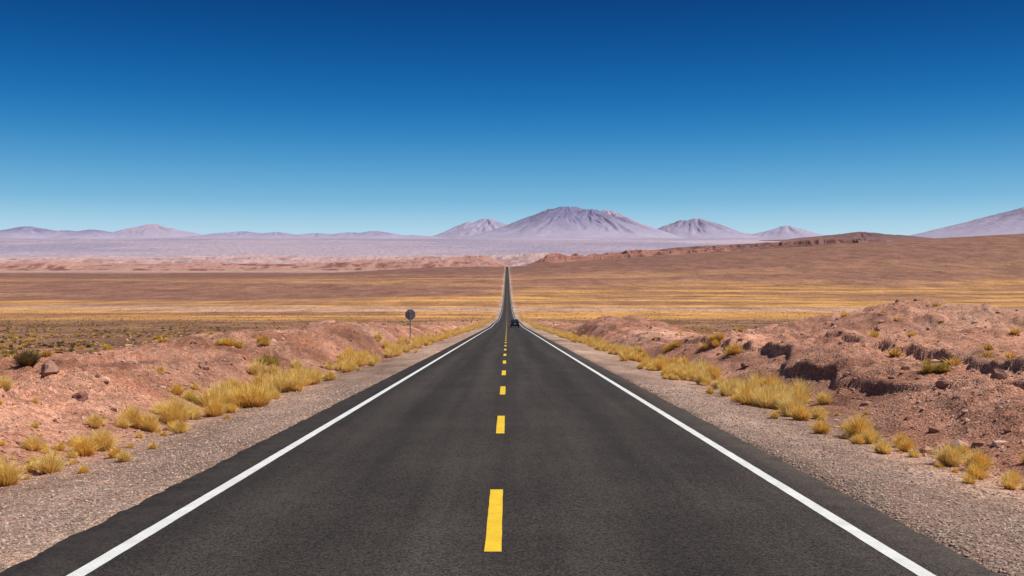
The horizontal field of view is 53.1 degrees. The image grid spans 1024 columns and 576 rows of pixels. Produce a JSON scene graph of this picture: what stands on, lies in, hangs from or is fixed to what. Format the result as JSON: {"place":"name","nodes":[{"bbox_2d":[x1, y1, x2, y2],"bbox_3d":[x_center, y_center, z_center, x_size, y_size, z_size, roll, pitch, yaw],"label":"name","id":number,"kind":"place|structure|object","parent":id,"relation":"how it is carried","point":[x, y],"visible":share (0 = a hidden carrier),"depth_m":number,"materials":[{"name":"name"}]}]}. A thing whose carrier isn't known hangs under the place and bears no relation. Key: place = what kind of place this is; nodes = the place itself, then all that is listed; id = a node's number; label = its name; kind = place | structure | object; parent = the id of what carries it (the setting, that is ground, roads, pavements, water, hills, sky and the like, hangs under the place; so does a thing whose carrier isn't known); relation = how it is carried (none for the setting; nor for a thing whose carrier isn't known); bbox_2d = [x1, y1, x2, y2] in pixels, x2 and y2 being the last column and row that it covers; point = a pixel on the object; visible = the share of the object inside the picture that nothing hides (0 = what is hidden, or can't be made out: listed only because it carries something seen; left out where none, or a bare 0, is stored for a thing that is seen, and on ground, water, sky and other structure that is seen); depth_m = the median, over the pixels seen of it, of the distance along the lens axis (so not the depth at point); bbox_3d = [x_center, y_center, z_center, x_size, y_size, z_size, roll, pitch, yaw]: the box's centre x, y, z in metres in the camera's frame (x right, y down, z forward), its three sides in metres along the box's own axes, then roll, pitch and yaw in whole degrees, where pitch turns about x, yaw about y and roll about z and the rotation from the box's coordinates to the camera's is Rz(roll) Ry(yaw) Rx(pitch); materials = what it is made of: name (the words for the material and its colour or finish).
{"place":"outdoors","nodes":[
{"label":"outdoors","id":0,"kind":"place"},
{"bbox_2d":[0,226,157,238],"bbox_3d":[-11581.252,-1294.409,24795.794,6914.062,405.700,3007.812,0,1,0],"label":"mountain","id":1,"kind":"structure","parent":0,"point":[29,232],"depth_m":24215.28,"materials":[{"name":"purple stone"}]},
{"bbox_2d":[0,238,209,241],"bbox_3d":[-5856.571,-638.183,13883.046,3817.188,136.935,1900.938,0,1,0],"label":"mountain","id":2,"kind":"structure","parent":0,"point":[94,239],"depth_m":13506.75,"materials":[{"name":"stone"}]},
{"bbox_2d":[115,224,202,237],"bbox_3d":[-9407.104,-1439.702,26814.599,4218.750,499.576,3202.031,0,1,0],"label":"mountain","id":3,"kind":"structure","parent":0,"point":[154,230],"depth_m":26261.04,"materials":[{"name":"purple stone"}]},
{"bbox_2d":[0,255,510,270],"bbox_3d":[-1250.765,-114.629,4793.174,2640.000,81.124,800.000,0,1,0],"label":"badland hills","id":4,"kind":"structure","parent":0,"point":[391,264],"depth_m":4607.55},
{"bbox_2d":[0,253,569,266],"bbox_3d":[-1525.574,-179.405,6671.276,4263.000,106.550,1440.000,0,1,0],"label":"badland hills","id":5,"kind":"structure","parent":0,"point":[517,260],"depth_m":6389.92,"materials":[{"name":"stone"}]},
{"bbox_2d":[184,231,442,237],"bbox_3d":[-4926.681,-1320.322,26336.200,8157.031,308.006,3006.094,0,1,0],"label":"mountain","id":6,"kind":"structure","parent":0,"point":[368,234],"depth_m":25698.19,"materials":[{"name":"stone"}]},
{"bbox_2d":[196,241,455,243],"bbox_3d":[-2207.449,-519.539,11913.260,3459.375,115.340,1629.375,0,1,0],"label":"mountain","id":7,"kind":"structure","parent":0,"point":[365,242],"depth_m":11313.99,"materials":[{"name":"stone"}]},
{"bbox_2d":[434,219,506,237],"bbox_3d":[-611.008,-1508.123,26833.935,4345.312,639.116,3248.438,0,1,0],"label":"mountain","id":8,"kind":"structure","parent":0,"point":[466,229],"depth_m":26383.24,"materials":[{"name":"stone"}]},
{"bbox_2d":[0,267,1000,575],"bbox_3d":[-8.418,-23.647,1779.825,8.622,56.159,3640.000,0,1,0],"label":"asphalt road","id":9,"kind":"structure","parent":0,"point":[588,471],"depth_m":12.00,"materials":[{"name":"grey asphalt"}]},
{"bbox_2d":[484,326,506,551],"bbox_3d":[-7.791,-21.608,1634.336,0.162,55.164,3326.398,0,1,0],"label":"yellow centre dashes","id":10,"kind":"object","parent":9,"relation":"on","point":[493,542],"visible":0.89,"depth_m":11.05,"materials":[{"name":"paint"}]},
{"bbox_2d":[67,268,935,575],"bbox_3d":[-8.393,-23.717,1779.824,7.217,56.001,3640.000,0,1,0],"label":"white edge lines","id":11,"kind":"structure","parent":9,"relation":"on","point":[827,514],"depth_m":12.04,"materials":[{"name":"paint"}]},
{"bbox_2d":[510,319,518,327],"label":"black suv car","id":12,"kind":"object","parent":9,"relation":"on","point":[514,322],"visible":1,"depth_m":219.93,"materials":[{"name":"paint"}]},
{"bbox_2d":[0,234,1023,575],"bbox_3d":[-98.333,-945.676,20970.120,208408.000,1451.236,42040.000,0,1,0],"label":"desert ground","id":13,"kind":"structure","parent":0,"point":[970,278],"depth_m":63.33,"materials":[{"name":"soil"}]},
{"bbox_2d":[10,349,43,365],"bbox_3d":[-11.127,1.597,23.532,1.006,0.541,1.013,0,1,-29],"label":"desert shrub","id":14,"kind":"object","parent":13,"relation":"on","point":[25,358],"visible":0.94,"depth_m":23.38,"materials":[{"name":"green plant"}]},
{"bbox_2d":[25,337,36,341],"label":"desert shrub","id":15,"kind":"object","parent":13,"relation":"on","point":[31,339],"visible":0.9,"depth_m":88.68,"materials":[{"name":"yellow plant"}]},
{"bbox_2d":[183,394,201,403],"bbox_3d":[-8.146,2.809,26.076,0.682,0.312,0.622,0,1,22],"label":"desert shrub","id":16,"kind":"object","parent":13,"relation":"on","point":[189,397],"visible":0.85,"depth_m":25.98,"materials":[{"name":"yellow plant"}]},
{"bbox_2d":[208,337,245,348],"bbox_3d":[-10.836,2.055,39.027,1.598,0.535,0.983,0,1,0],"label":"desert shrub","id":17,"kind":"object","parent":13,"relation":"on","point":[232,342],"visible":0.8,"depth_m":38.91,"materials":[{"name":"yellow plant"}]},
{"bbox_2d":[253,335,270,345],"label":"desert shrub","id":18,"kind":"object","parent":13,"relation":"on","point":[263,341],"visible":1,"depth_m":44.77,"materials":[{"name":"yellow plant"}]},
{"bbox_2d":[257,353,281,366],"bbox_3d":[-8.929,2.641,37.885,0.934,0.583,1.439,1,1,44],"label":"desert shrub","id":19,"kind":"object","parent":13,"relation":"on","point":[272,360],"visible":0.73,"depth_m":37.76,"materials":[{"name":"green plant"}]},
{"bbox_2d":[405,309,414,339],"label":"traffic sign","id":20,"kind":"object","parent":13,"relation":"on","point":[410,314],"visible":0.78,"depth_m":85.03,"materials":[{"name":"metal"}]},
{"bbox_2d":[167,315,834,409],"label":"verge grass","id":21,"kind":"structure","parent":13,"relation":"on","point":[771,392],"depth_m":35.49,"materials":[{"name":"yellow plant"}]},
{"bbox_2d":[14,354,1006,400],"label":"boulders","id":22,"kind":"object","parent":13,"relation":"on","point":[53,368],"visible":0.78,"depth_m":22.49,"materials":[{"name":"stone"}]},
{"bbox_2d":[0,302,1021,371],"bbox_3d":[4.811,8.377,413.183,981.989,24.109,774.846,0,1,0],"label":"desert scrub","id":23,"kind":"object","parent":13,"relation":"on","point":[893,353],"visible":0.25,"depth_m":100.35,"materials":[{"name":"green plant"}]},
{"bbox_2d":[0,383,1023,575],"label":"gravel","id":24,"kind":"structure","parent":13,"relation":"on","point":[763,429],"depth_m":14.70,"materials":[{"name":"grey gravel"}]},
{"bbox_2d":[0,298,1023,483],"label":"loose stones","id":25,"kind":"object","parent":13,"relation":"on","point":[924,450],"visible":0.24,"depth_m":25.35,"materials":[{"name":"brown stone"}]},
{"bbox_2d":[662,339,683,351],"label":"desert shrub","id":26,"kind":"object","parent":13,"relation":"on","point":[675,344],"visible":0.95,"depth_m":54.42,"materials":[{"name":"yellow plant"}]},
{"bbox_2d":[699,331,727,349],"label":"desert shrub","id":27,"kind":"object","parent":13,"relation":"on","point":[713,339],"visible":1,"depth_m":49.53,"materials":[{"name":"yellow plant"}]},
{"bbox_2d":[722,343,743,354],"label":"desert shrub","id":28,"kind":"object","parent":13,"relation":"on","point":[733,349],"visible":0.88,"depth_m":42.19,"materials":[{"name":"yellow plant"}]},
{"bbox_2d":[919,361,953,372],"bbox_3d":[10.483,1.956,25.385,1.067,0.352,0.801,0,1,0],"label":"desert shrub","id":29,"kind":"object","parent":13,"relation":"on","point":[938,368],"visible":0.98,"depth_m":25.32,"materials":[{"name":"yellow plant"}]},
{"bbox_2d":[0,358,1023,489],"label":"bunch grass","id":30,"kind":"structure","parent":0,"point":[176,416],"depth_m":18.89,"materials":[{"name":"yellow plant"}]},
{"bbox_2d":[0,0,1023,235],"label":"sky","id":31,"kind":"structure","parent":0,"point":[401,117],"materials":[{"name":"blue"}]},
{"bbox_2d":[463,206,682,237],"bbox_3d":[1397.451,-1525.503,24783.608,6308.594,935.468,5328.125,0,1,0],"label":"mountain","id":32,"kind":"structure","parent":0,"point":[568,222],"depth_m":23592.44,"materials":[{"name":"purple stone"}]},
{"bbox_2d":[600,210,655,228],"bbox_3d":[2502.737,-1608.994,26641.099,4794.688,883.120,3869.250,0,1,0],"label":"mountain","id":33,"kind":"structure","parent":0,"point":[611,212],"depth_m":26463.24,"materials":[{"name":"stone"}]},
{"bbox_2d":[528,247,729,264],"bbox_3d":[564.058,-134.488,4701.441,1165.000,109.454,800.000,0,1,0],"label":"badland hills","id":34,"kind":"structure","parent":0,"point":[555,258],"depth_m":4584.36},
{"bbox_2d":[657,218,761,237],"bbox_3d":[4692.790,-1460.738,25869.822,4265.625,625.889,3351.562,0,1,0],"label":"mountain","id":35,"kind":"structure","parent":0,"point":[696,228],"depth_m":25220.48,"materials":[{"name":"stone"}]},
{"bbox_2d":[659,238,899,251],"bbox_3d":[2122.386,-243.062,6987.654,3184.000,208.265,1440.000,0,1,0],"label":"badland hills","id":36,"kind":"structure","parent":0,"point":[785,244],"depth_m":6837.74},
{"bbox_2d":[751,225,824,237],"bbox_3d":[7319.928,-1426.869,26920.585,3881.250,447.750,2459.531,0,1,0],"label":"mountain","id":37,"kind":"structure","parent":0,"point":[786,231],"depth_m":26453.99,"materials":[{"name":"stone"}]},
{"bbox_2d":[758,232,931,240],"bbox_3d":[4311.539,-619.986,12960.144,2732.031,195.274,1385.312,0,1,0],"label":"mountain","id":38,"kind":"structure","parent":0,"point":[864,235],"depth_m":12697.75,"materials":[{"name":"stone"}]},
{"bbox_2d":[908,207,1023,237],"bbox_3d":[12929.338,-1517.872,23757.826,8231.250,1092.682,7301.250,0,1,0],"label":"mountain","id":39,"kind":"structure","parent":0,"point":[1008,222],"depth_m":23218.77,"materials":[{"name":"stone"}]}
]}

